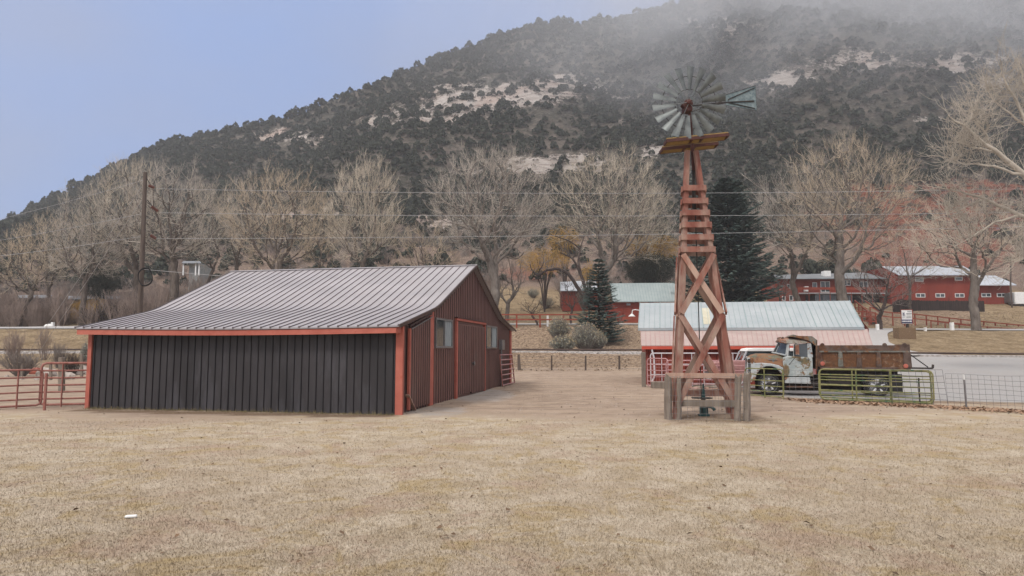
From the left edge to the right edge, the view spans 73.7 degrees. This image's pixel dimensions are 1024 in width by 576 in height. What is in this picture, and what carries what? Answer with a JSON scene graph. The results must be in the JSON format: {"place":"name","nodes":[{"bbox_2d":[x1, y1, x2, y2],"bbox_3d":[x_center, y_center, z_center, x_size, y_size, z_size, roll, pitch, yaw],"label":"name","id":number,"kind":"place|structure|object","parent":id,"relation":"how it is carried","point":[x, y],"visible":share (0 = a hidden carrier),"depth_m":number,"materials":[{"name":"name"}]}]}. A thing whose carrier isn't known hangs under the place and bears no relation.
{"place":"outdoors","nodes":[
{"label":"outdoors","id":0,"kind":"place"},
{"bbox_2d":[0,0,999,234],"label":"sky","id":1,"kind":"structure","parent":0,"point":[83,83],"materials":[{"name":"blue"}]},
{"bbox_2d":[0,357,1023,575],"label":"ground","id":2,"kind":"structure","parent":0,"point":[494,404],"depth_m":11.16,"materials":[{"name":"soil"}]},
{"bbox_2d":[0,369,43,408],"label":"corral fence","id":3,"kind":"object","parent":2,"relation":"on","point":[17,392],"visible":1,"depth_m":22.95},
{"bbox_2d":[0,347,48,375],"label":"bare shrub","id":4,"kind":"object","parent":2,"relation":"on","point":[18,361],"visible":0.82,"depth_m":49.42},
{"bbox_2d":[43,373,47,409],"bbox_3d":[-15.227,3.386,22.281,0.083,1.200,0.083,-2,-5,22],"label":"gate post","id":5,"kind":"object","parent":2,"relation":"on","point":[45,391],"visible":1,"depth_m":22.26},
{"bbox_2d":[58,357,64,390],"bbox_3d":[-21.575,4.119,32.706,0.310,1.596,0.220,0,-5,0],"label":"fence post","id":6,"kind":"object","parent":2,"relation":"on","point":[61,359],"visible":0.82,"depth_m":32.63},
{"bbox_2d":[38,362,86,406],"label":"corral gate","id":7,"kind":"structure","parent":2,"relation":"on","point":[60,404],"depth_m":23.63,"materials":[{"name":"metal"}]},
{"bbox_2d":[60,350,86,373],"bbox_3d":[-33.360,5.671,51.760,2.494,2.050,2.094,-4,-7,39],"label":"bare shrub","id":8,"kind":"object","parent":2,"relation":"on","point":[71,366],"visible":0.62,"depth_m":51.53,"materials":[{"name":"brown plant"}]},
{"bbox_2d":[137,172,158,312],"bbox_3d":[-24.719,-0.848,46.107,1.180,14.279,0.657,0,-5,0],"label":"utility pole","id":9,"kind":"object","parent":2,"relation":"on","point":[141,285],"visible":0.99,"depth_m":46.36,"materials":[{"name":"wood"}]},
{"bbox_2d":[159,226,1023,238],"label":"power line","id":10,"kind":"object","parent":9,"relation":"attached to","point":[503,236],"visible":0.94,"depth_m":46.49,"materials":[{"name":"metal"}]},
{"bbox_2d":[190,189,997,193],"bbox_3d":[10.267,-6.761,46.782,69.240,0.580,0.022,0,-5,0],"label":"power line","id":11,"kind":"object","parent":9,"relation":"attached to","point":[596,193],"visible":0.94,"depth_m":46.76,"materials":[{"name":"metal"}]},
{"bbox_2d":[205,212,1009,215],"bbox_3d":[10.360,-5.146,46.639,68.771,0.485,0.022,0,-5,0],"label":"power line","id":12,"kind":"object","parent":9,"relation":"attached to","point":[714,215],"visible":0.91,"depth_m":46.62,"materials":[{"name":"metal"}]},
{"bbox_2d":[85,405,392,415],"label":"weeds","id":13,"kind":"object","parent":2,"relation":"on","point":[251,411],"visible":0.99,"depth_m":21.60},
{"bbox_2d":[74,264,515,414],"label":"barn","id":14,"kind":"structure","parent":2,"relation":"on","point":[364,340],"depth_m":22.77,"materials":[{"name":"metal"}]},
{"bbox_2d":[407,317,430,409],"bbox_3d":[-3.083,2.440,22.836,0.081,3.062,2.316,-1,-5,10],"label":"sliding door","id":15,"kind":"structure","parent":14,"relation":"in","point":[419,338],"depth_m":22.73,"materials":[{"name":"red metal"}]},
{"bbox_2d":[434,318,452,347],"bbox_3d":[-2.583,1.727,25.951,0.076,1.106,2.276,-1,-5,10],"label":"window","id":16,"kind":"structure","parent":14,"relation":"in","point":[443,328],"depth_m":25.82,"materials":[{"name":"glass"}]},
{"bbox_2d":[458,324,471,394],"bbox_3d":[-2.002,2.995,28.891,0.091,2.888,2.491,-1,-5,10],"label":"door leaf","id":17,"kind":"structure","parent":14,"relation":"in","point":[464,331],"depth_m":28.81,"materials":[{"name":"red metal"}]},
{"bbox_2d":[472,326,484,392],"bbox_3d":[-1.544,3.252,31.387,0.093,2.958,2.494,-1,-5,10],"label":"door leaf","id":18,"kind":"structure","parent":14,"relation":"in","point":[478,333],"depth_m":31.20,"materials":[{"name":"red metal"}]},
{"bbox_2d":[486,325,496,347],"bbox_3d":[-1.035,2.477,34.403,0.081,1.123,2.525,-1,-5,10],"label":"window","id":19,"kind":"structure","parent":14,"relation":"in","point":[491,331],"depth_m":34.33,"materials":[{"name":"glass"}]},
{"bbox_2d":[499,354,514,385],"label":"leaning pipe gate","id":20,"kind":"structure","parent":2,"relation":"on","point":[501,369],"depth_m":36.76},
{"bbox_2d":[4,409,1023,575],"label":"scattered leaves","id":21,"kind":"object","parent":2,"relation":"on","point":[453,533],"visible":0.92,"depth_m":8.51,"materials":[{"name":"brown plant"}]},
{"bbox_2d":[513,354,640,370],"bbox_3d":[5.458,6.336,57.666,18.568,1.474,0.213,0,-5,0],"label":"field fence","id":22,"kind":"object","parent":2,"relation":"on","point":[551,359],"visible":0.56,"depth_m":57.62,"materials":[{"name":"wood"}]},
{"bbox_2d":[641,352,645,386],"bbox_3d":[6.912,4.326,35.834,0.204,1.926,0.210,0,-5,0],"label":"fence post","id":23,"kind":"object","parent":2,"relation":"on","point":[643,361],"visible":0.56,"depth_m":35.75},
{"bbox_2d":[651,381,663,388],"bbox_3d":[7.513,4.874,34.284,1.000,0.360,0.500,0,-5,0],"label":"trough","id":24,"kind":"object","parent":2,"relation":"on","point":[657,384],"visible":0.51,"depth_m":34.04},
{"bbox_2d":[647,358,668,386],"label":"pipe gate","id":25,"kind":"structure","parent":2,"relation":"on","point":[655,370],"depth_m":34.89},
{"bbox_2d":[664,374,671,419],"bbox_3d":[4.467,3.145,19.456,0.228,1.380,0.208,2,-5,-21],"label":"fence post","id":26,"kind":"object","parent":2,"relation":"on","point":[667,405],"visible":0.91,"depth_m":19.41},
{"bbox_2d":[665,373,743,378],"bbox_3d":[5.512,2.508,19.531,2.251,0.164,0.050,0,-5,0],"label":"fence rail","id":27,"kind":"object","parent":26,"relation":"attached to","point":[706,375],"visible":0.69,"depth_m":19.51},
{"bbox_2d":[676,377,681,418],"bbox_3d":[4.726,3.169,19.364,0.170,1.316,0.150,0,-5,0],"label":"fence post","id":28,"kind":"object","parent":2,"relation":"on","point":[679,397],"visible":0.77,"depth_m":19.33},
{"bbox_2d":[650,353,742,385],"bbox_3d":[10.030,4.412,37.114,5.039,1.782,0.087,0,-5,0],"label":"stock panel","id":29,"kind":"object","parent":2,"relation":"on","point":[683,364],"visible":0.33,"depth_m":37.14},
{"bbox_2d":[691,384,715,416],"bbox_3d":[5.675,3.344,20.399,0.628,0.950,0.628,1,-5,-12],"label":"well pump","id":30,"kind":"object","parent":2,"relation":"on","point":[704,413],"visible":0.59,"depth_m":20.27,"materials":[{"name":"metal"}]},
{"bbox_2d":[652,66,756,418],"bbox_3d":[5.777,-1.252,20.662,3.255,10.394,2.255,0,-5,0],"label":"windmill","id":31,"kind":"object","parent":2,"relation":"on","point":[689,141],"visible":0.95,"depth_m":20.11,"materials":[{"name":"red wood"}]},
{"bbox_2d":[666,360,750,389],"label":"pipe gate","id":32,"kind":"structure","parent":2,"relation":"on","point":[703,365],"depth_m":33.28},
{"bbox_2d":[404,376,1021,417],"bbox_3d":[6.000,5.067,34.694,20.040,0.045,29.978,0,-5,0],"label":"yard debris","id":33,"kind":"object","parent":2,"relation":"on","point":[638,403],"visible":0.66,"depth_m":25.53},
{"bbox_2d":[734,374,741,420],"bbox_3d":[6.274,3.098,19.010,0.265,1.394,0.193,2,-6,-23],"label":"fence post","id":34,"kind":"object","parent":2,"relation":"on","point":[737,393],"visible":0.91,"depth_m":18.96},
{"bbox_2d":[668,376,750,419],"bbox_3d":[5.479,3.059,18.954,2.264,1.202,0.007,0,-5,0],"label":"wire mesh","id":35,"kind":"object","parent":34,"relation":"attached to","point":[687,407],"visible":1,"depth_m":18.93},
{"bbox_2d":[743,371,750,420],"bbox_3d":[6.547,3.060,19.005,0.273,1.469,0.222,0,-5,0],"label":"fence post","id":36,"kind":"object","parent":2,"relation":"on","point":[746,393],"visible":0.96,"depth_m":18.95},
{"bbox_2d":[638,300,872,385],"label":"shed","id":37,"kind":"structure","parent":2,"relation":"on","point":[763,324],"depth_m":40.51,"materials":[{"name":"red"}]},
{"bbox_2d":[704,348,815,382],"bbox_3d":[12.211,3.999,34.010,5.030,2.027,1.910,-1,-5,7],"label":"parked wagon","id":38,"kind":"object","parent":2,"relation":"on","point":[745,352],"visible":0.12,"depth_m":33.27,"materials":[{"name":"white metal"}]},
{"bbox_2d":[745,368,783,398],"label":"pipe gate","id":39,"kind":"structure","parent":2,"relation":"on","point":[764,385],"depth_m":27.76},
{"bbox_2d":[512,310,1023,370],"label":"bank litter","id":40,"kind":"object","parent":2,"relation":"on","point":[640,344],"visible":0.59,"depth_m":77.05,"materials":[{"name":"brown plant"}]},
{"bbox_2d":[745,335,933,395],"bbox_3d":[13.918,3.337,29.622,7.329,2.617,2.430,-2,-5,17],"label":"dump truck","id":41,"kind":"object","parent":2,"relation":"on","point":[810,355],"visible":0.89,"depth_m":28.93,"materials":[{"name":"brown metal"}]},
{"bbox_2d":[819,368,934,403],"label":"pipe gate","id":42,"kind":"structure","parent":2,"relation":"on","point":[856,385],"depth_m":25.13,"materials":[{"name":"metal"}]},
{"bbox_2d":[784,397,1023,413],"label":"leaf litter","id":43,"kind":"object","parent":2,"relation":"on","point":[949,407],"visible":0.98,"depth_m":23.67,"materials":[{"name":"plant"}]},
{"bbox_2d":[861,369,947,403],"bbox_3d":[13.980,3.545,24.359,2.662,1.291,0.032,-2,-6,23],"label":"wire mesh","id":44,"kind":"object","parent":2,"relation":"on","point":[903,387],"visible":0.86,"depth_m":24.31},
{"bbox_2d":[911,20,1023,290],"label":"overhanging tree","id":45,"kind":"object","parent":2,"relation":"on","point":[1017,169],"visible":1,"depth_m":45.01,"materials":[{"name":"grey plant"}]},
{"bbox_2d":[945,374,1023,408],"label":"wire fence","id":46,"kind":"object","parent":2,"relation":"on","point":[985,391],"visible":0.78,"depth_m":22.74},
{"bbox_2d":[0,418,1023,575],"bbox_3d":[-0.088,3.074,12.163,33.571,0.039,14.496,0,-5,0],"label":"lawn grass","id":47,"kind":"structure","parent":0,"point":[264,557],"depth_m":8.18,"materials":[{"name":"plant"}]},
{"bbox_2d":[0,0,1023,253],"bbox_3d":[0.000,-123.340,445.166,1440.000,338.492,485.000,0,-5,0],"label":"mountain","id":48,"kind":"structure","parent":0,"point":[782,74],"depth_m":296.44,"materials":[{"name":"stone"}]},
{"bbox_2d":[0,0,1023,292],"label":"mountain woods","id":49,"kind":"object","parent":48,"relation":"on","point":[174,148],"visible":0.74,"depth_m":304.98,"materials":[{"name":"plant"}]},
{"bbox_2d":[778,141,795,154],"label":"pinyon tree","id":50,"kind":"object","parent":48,"relation":"on","point":[789,146],"visible":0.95,"depth_m":234.84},
{"bbox_2d":[986,164,1008,178],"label":"pinyon tree","id":51,"kind":"object","parent":48,"relation":"on","point":[999,173],"visible":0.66,"depth_m":223.92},
{"bbox_2d":[0,224,1023,369],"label":"hillside","id":52,"kind":"structure","parent":0,"point":[997,341],"depth_m":110.63,"materials":[{"name":"plant"}]},
{"bbox_2d":[0,326,25,362],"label":"bare shrub","id":53,"kind":"object","parent":52,"relation":"on","point":[15,343],"visible":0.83,"depth_m":65.65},
{"bbox_2d":[0,222,64,326],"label":"cottonwood tree","id":54,"kind":"object","parent":52,"relation":"on","point":[29,286],"visible":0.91,"depth_m":100.23,"materials":[{"name":"brown plant"}]},
{"bbox_2d":[34,326,61,359],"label":"bare shrub","id":55,"kind":"object","parent":52,"relation":"on","point":[44,340],"visible":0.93,"depth_m":67.63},
{"bbox_2d":[7,209,95,309],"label":"cottonwood tree","id":56,"kind":"object","parent":52,"relation":"on","point":[52,279],"visible":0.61,"depth_m":106.56,"materials":[{"name":"brown plant"}]},
{"bbox_2d":[44,339,71,367],"bbox_3d":[-41.036,5.942,61.582,1.757,2.725,1.819,0,-5,0],"label":"bare shrub","id":57,"kind":"object","parent":52,"relation":"on","point":[56,351],"visible":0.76,"depth_m":61.50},
{"bbox_2d":[79,340,87,365],"bbox_3d":[-38.340,5.865,61.734,1.573,2.726,1.357,0,-5,0],"label":"sagebrush","id":58,"kind":"object","parent":52,"relation":"on","point":[84,349],"visible":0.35,"depth_m":61.35,"materials":[{"name":"grey plant"}]},
{"bbox_2d":[30,181,145,325],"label":"cottonwood tree","id":59,"kind":"object","parent":52,"relation":"on","point":[84,294],"visible":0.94,"depth_m":100.22,"materials":[{"name":"brown plant"}]},
{"bbox_2d":[70,297,108,320],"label":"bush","id":60,"kind":"object","parent":52,"relation":"on","point":[73,305],"visible":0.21,"depth_m":103.27,"materials":[{"name":"brown plant"}]},
{"bbox_2d":[74,255,124,305],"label":"evergreen shrub","id":61,"kind":"object","parent":52,"relation":"on","point":[104,285],"visible":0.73,"depth_m":106.22,"materials":[{"name":"green plant"}]},
{"bbox_2d":[63,150,179,306],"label":"cottonwood tree","id":62,"kind":"object","parent":52,"relation":"on","point":[134,268],"visible":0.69,"depth_m":104.13,"materials":[{"name":"brown plant"}]},
{"bbox_2d":[109,154,234,301],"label":"cottonwood tree","id":63,"kind":"object","parent":52,"relation":"on","point":[172,261],"visible":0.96,"depth_m":100.23,"materials":[{"name":"brown plant"}]},
{"bbox_2d":[182,261,211,287],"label":"hillside house","id":64,"kind":"structure","parent":52,"relation":"on","point":[197,270],"depth_m":146.97,"materials":[{"name":"white paint"}]},
{"bbox_2d":[178,173,240,282],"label":"cottonwood tree","id":65,"kind":"object","parent":52,"relation":"on","point":[217,258],"visible":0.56,"depth_m":113.23,"materials":[{"name":"brown plant"}]},
{"bbox_2d":[208,163,282,270],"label":"cottonwood tree","id":66,"kind":"object","parent":52,"relation":"on","point":[237,264],"visible":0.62,"depth_m":106.53,"materials":[{"name":"brown plant"}]},
{"bbox_2d":[0,293,501,325],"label":"dark brush","id":67,"kind":"object","parent":52,"relation":"on","point":[102,316],"visible":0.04,"depth_m":100.15,"materials":[{"name":"brown plant"}]},
{"bbox_2d":[213,154,343,269],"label":"cottonwood tree","id":68,"kind":"object","parent":52,"relation":"on","point":[278,256],"visible":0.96,"depth_m":98.46,"materials":[{"name":"brown plant"}]},
{"bbox_2d":[292,186,346,268],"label":"cottonwood tree","id":69,"kind":"object","parent":52,"relation":"on","point":[321,251],"visible":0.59,"depth_m":110.60,"materials":[{"name":"brown plant"}]},
{"bbox_2d":[317,149,413,266],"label":"cottonwood tree","id":70,"kind":"object","parent":52,"relation":"on","point":[354,238],"visible":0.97,"depth_m":96.48,"materials":[{"name":"brown plant"}]},
{"bbox_2d":[388,217,464,266],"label":"cottonwood tree","id":71,"kind":"object","parent":52,"relation":"on","point":[421,252],"visible":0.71,"depth_m":102.60,"materials":[{"name":"brown plant"}]},
{"bbox_2d":[421,135,562,305],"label":"cottonwood tree","id":72,"kind":"object","parent":52,"relation":"on","point":[493,262],"visible":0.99,"depth_m":94.25,"materials":[{"name":"grey plant"}]},
{"bbox_2d":[0,202,1023,326],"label":"brush undergrowth","id":73,"kind":"object","parent":52,"relation":"on","point":[36,313],"visible":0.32,"depth_m":102.72,"materials":[{"name":"plant"}]},
{"bbox_2d":[0,197,1023,323],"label":"brush thicket","id":74,"kind":"object","parent":52,"relation":"on","point":[555,281],"visible":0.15,"depth_m":167.34,"materials":[{"name":"plant"}]},
{"bbox_2d":[0,351,1023,357],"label":"railway ballast","id":75,"kind":"structure","parent":52,"relation":"on","point":[639,352],"depth_m":68.68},
{"bbox_2d":[498,255,530,320],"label":"bare tree","id":76,"kind":"object","parent":52,"relation":"on","point":[511,298],"visible":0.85,"depth_m":99.89,"materials":[{"name":"brown plant"}]},
{"bbox_2d":[517,296,544,325],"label":"bare tree","id":77,"kind":"object","parent":52,"relation":"on","point":[532,316],"visible":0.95,"depth_m":87.96,"materials":[{"name":"brown plant"}]},
{"bbox_2d":[516,243,572,311],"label":"golden willow","id":78,"kind":"object","parent":52,"relation":"on","point":[544,293],"visible":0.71,"depth_m":112.22,"materials":[{"name":"brown plant"}]},
{"bbox_2d":[502,314,587,327],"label":"rail fence","id":79,"kind":"object","parent":52,"relation":"on","point":[539,319],"visible":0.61,"depth_m":86.40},
{"bbox_2d":[520,226,594,306],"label":"arching tree","id":80,"kind":"object","parent":52,"relation":"on","point":[570,276],"visible":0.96,"depth_m":96.19,"materials":[{"name":"brown plant"}]},
{"bbox_2d":[546,316,570,337],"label":"sagebrush","id":81,"kind":"object","parent":52,"relation":"on","point":[558,327],"visible":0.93,"depth_m":79.41,"materials":[{"name":"grey plant"}]},
{"bbox_2d":[547,333,578,350],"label":"sagebrush","id":82,"kind":"object","parent":52,"relation":"on","point":[562,342],"visible":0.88,"depth_m":73.56,"materials":[{"name":"grey plant"}]},
{"bbox_2d":[545,225,583,281],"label":"golden willow","id":83,"kind":"object","parent":52,"relation":"on","point":[570,246],"visible":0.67,"depth_m":118.49,"materials":[{"name":"brown plant"}]},
{"bbox_2d":[557,278,585,324],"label":"bare tree","id":84,"kind":"object","parent":52,"relation":"on","point":[570,306],"visible":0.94,"depth_m":92.14,"materials":[{"name":"brown plant"}]},
{"bbox_2d":[560,281,597,310],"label":"red outbuilding","id":85,"kind":"structure","parent":52,"relation":"on","point":[577,307],"depth_m":112.32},
{"bbox_2d":[569,322,600,348],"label":"sagebrush","id":86,"kind":"object","parent":52,"relation":"on","point":[583,338],"visible":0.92,"depth_m":73.88,"materials":[{"name":"grey plant"}]},
{"bbox_2d":[579,259,595,317],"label":"golden willow","id":87,"kind":"object","parent":52,"relation":"on","point":[588,271],"visible":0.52,"depth_m":104.42,"materials":[{"name":"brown plant"}]},
{"bbox_2d":[569,259,628,341],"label":"spruce tree","id":88,"kind":"object","parent":52,"relation":"on","point":[597,324],"visible":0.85,"depth_m":79.65,"materials":[{"name":"green plant"}]},
{"bbox_2d":[591,329,607,348],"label":"sagebrush","id":89,"kind":"object","parent":52,"relation":"on","point":[600,344],"visible":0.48,"depth_m":74.86,"materials":[{"name":"grey plant"}]},
{"bbox_2d":[537,138,678,316],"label":"cottonwood tree","id":90,"kind":"object","parent":52,"relation":"on","point":[615,251],"visible":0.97,"depth_m":104.22,"materials":[{"name":"grey plant"}]},
{"bbox_2d":[604,189,678,282],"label":"cottonwood tree","id":91,"kind":"object","parent":52,"relation":"on","point":[667,231],"visible":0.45,"depth_m":112.16,"materials":[{"name":"brown plant"}]},
{"bbox_2d":[604,283,685,322],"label":"red house","id":92,"kind":"structure","parent":52,"relation":"on","point":[630,297],"depth_m":99.80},
{"bbox_2d":[624,250,677,282],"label":"evergreen shrub","id":93,"kind":"object","parent":52,"relation":"on","point":[645,266],"visible":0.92,"depth_m":107.74,"materials":[{"name":"green plant"}]},
{"bbox_2d":[626,233,679,279],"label":"golden willow","id":94,"kind":"object","parent":52,"relation":"on","point":[662,249],"visible":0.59,"depth_m":112.34,"materials":[{"name":"brown plant"}]},
{"bbox_2d":[667,176,784,301],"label":"spruce tree","id":95,"kind":"object","parent":52,"relation":"on","point":[736,202],"visible":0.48,"depth_m":95.00,"materials":[{"name":"green plant"}]},
{"bbox_2d":[767,285,794,301],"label":"red annex","id":96,"kind":"object","parent":52,"relation":"on","point":[786,298],"visible":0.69,"depth_m":118.40,"materials":[{"name":"wood"}]},
{"bbox_2d":[742,156,852,300],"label":"cottonwood tree","id":97,"kind":"object","parent":52,"relation":"on","point":[793,288],"visible":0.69,"depth_m":108.24,"materials":[{"name":"brown plant"}]},
{"bbox_2d":[761,271,886,303],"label":"lodge","id":98,"kind":"structure","parent":52,"relation":"on","point":[815,287],"depth_m":124.43,"materials":[{"name":"red"}]},
{"bbox_2d":[773,126,937,300],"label":"cottonwood tree","id":99,"kind":"object","parent":52,"relation":"on","point":[840,270],"visible":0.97,"depth_m":100.11,"materials":[{"name":"grey plant"}]},
{"bbox_2d":[854,300,882,324],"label":"wooden stairs","id":100,"kind":"structure","parent":52,"relation":"on","point":[861,307],"depth_m":103.95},
{"bbox_2d":[841,250,919,328],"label":"bare tree","id":101,"kind":"object","parent":52,"relation":"on","point":[881,311],"visible":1,"depth_m":87.75,"materials":[{"name":"brown plant"}]},
{"bbox_2d":[893,310,915,338],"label":"roadside sign","id":102,"kind":"object","parent":52,"relation":"on","point":[907,332],"visible":0.91,"depth_m":78.04,"materials":[{"name":"brown wood"}]},
{"bbox_2d":[873,219,951,309],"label":"cottonwood tree","id":103,"kind":"object","parent":52,"relation":"on","point":[912,275],"visible":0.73,"depth_m":112.51,"materials":[{"name":"brown plant"}]},
{"bbox_2d":[892,299,984,311],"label":"board fence","id":104,"kind":"object","parent":52,"relation":"on","point":[936,305],"visible":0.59,"depth_m":112.69,"materials":[{"name":"wood"}]},
{"bbox_2d":[862,266,1016,303],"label":"red hall","id":105,"kind":"structure","parent":52,"relation":"on","point":[939,288],"depth_m":122.47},
{"bbox_2d":[869,307,1023,325],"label":"rail fence","id":106,"kind":"object","parent":52,"relation":"on","point":[949,318],"visible":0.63,"depth_m":97.47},
{"bbox_2d":[893,185,1023,330],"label":"cottonwood tree","id":107,"kind":"object","parent":52,"relation":"on","point":[975,279],"visible":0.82,"depth_m":88.17,"materials":[{"name":"grey plant"}]},
{"bbox_2d":[1004,292,1023,305],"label":"box trailer","id":108,"kind":"object","parent":52,"relation":"on","point":[1018,298],"visible":0.86,"depth_m":119.38,"materials":[{"name":"white paint"}]},
{"bbox_2d":[0,349,1023,354],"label":"railway","id":109,"kind":"object","parent":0,"point":[641,350],"visible":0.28,"depth_m":69.20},
{"bbox_2d":[0,323,1023,329],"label":"road","id":110,"kind":"structure","parent":0,"point":[576,323],"depth_m":91.92,"materials":[{"name":"asphalt"}]},
{"bbox_2d":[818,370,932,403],"bbox_3d":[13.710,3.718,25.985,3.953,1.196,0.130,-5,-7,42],"label":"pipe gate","id":111,"kind":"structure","parent":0,"point":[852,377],"depth_m":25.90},
{"bbox_2d":[869,330,940,354],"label":"driveway","id":112,"kind":"structure","parent":0,"point":[878,337],"depth_m":78.18,"materials":[{"name":"grey concrete"}]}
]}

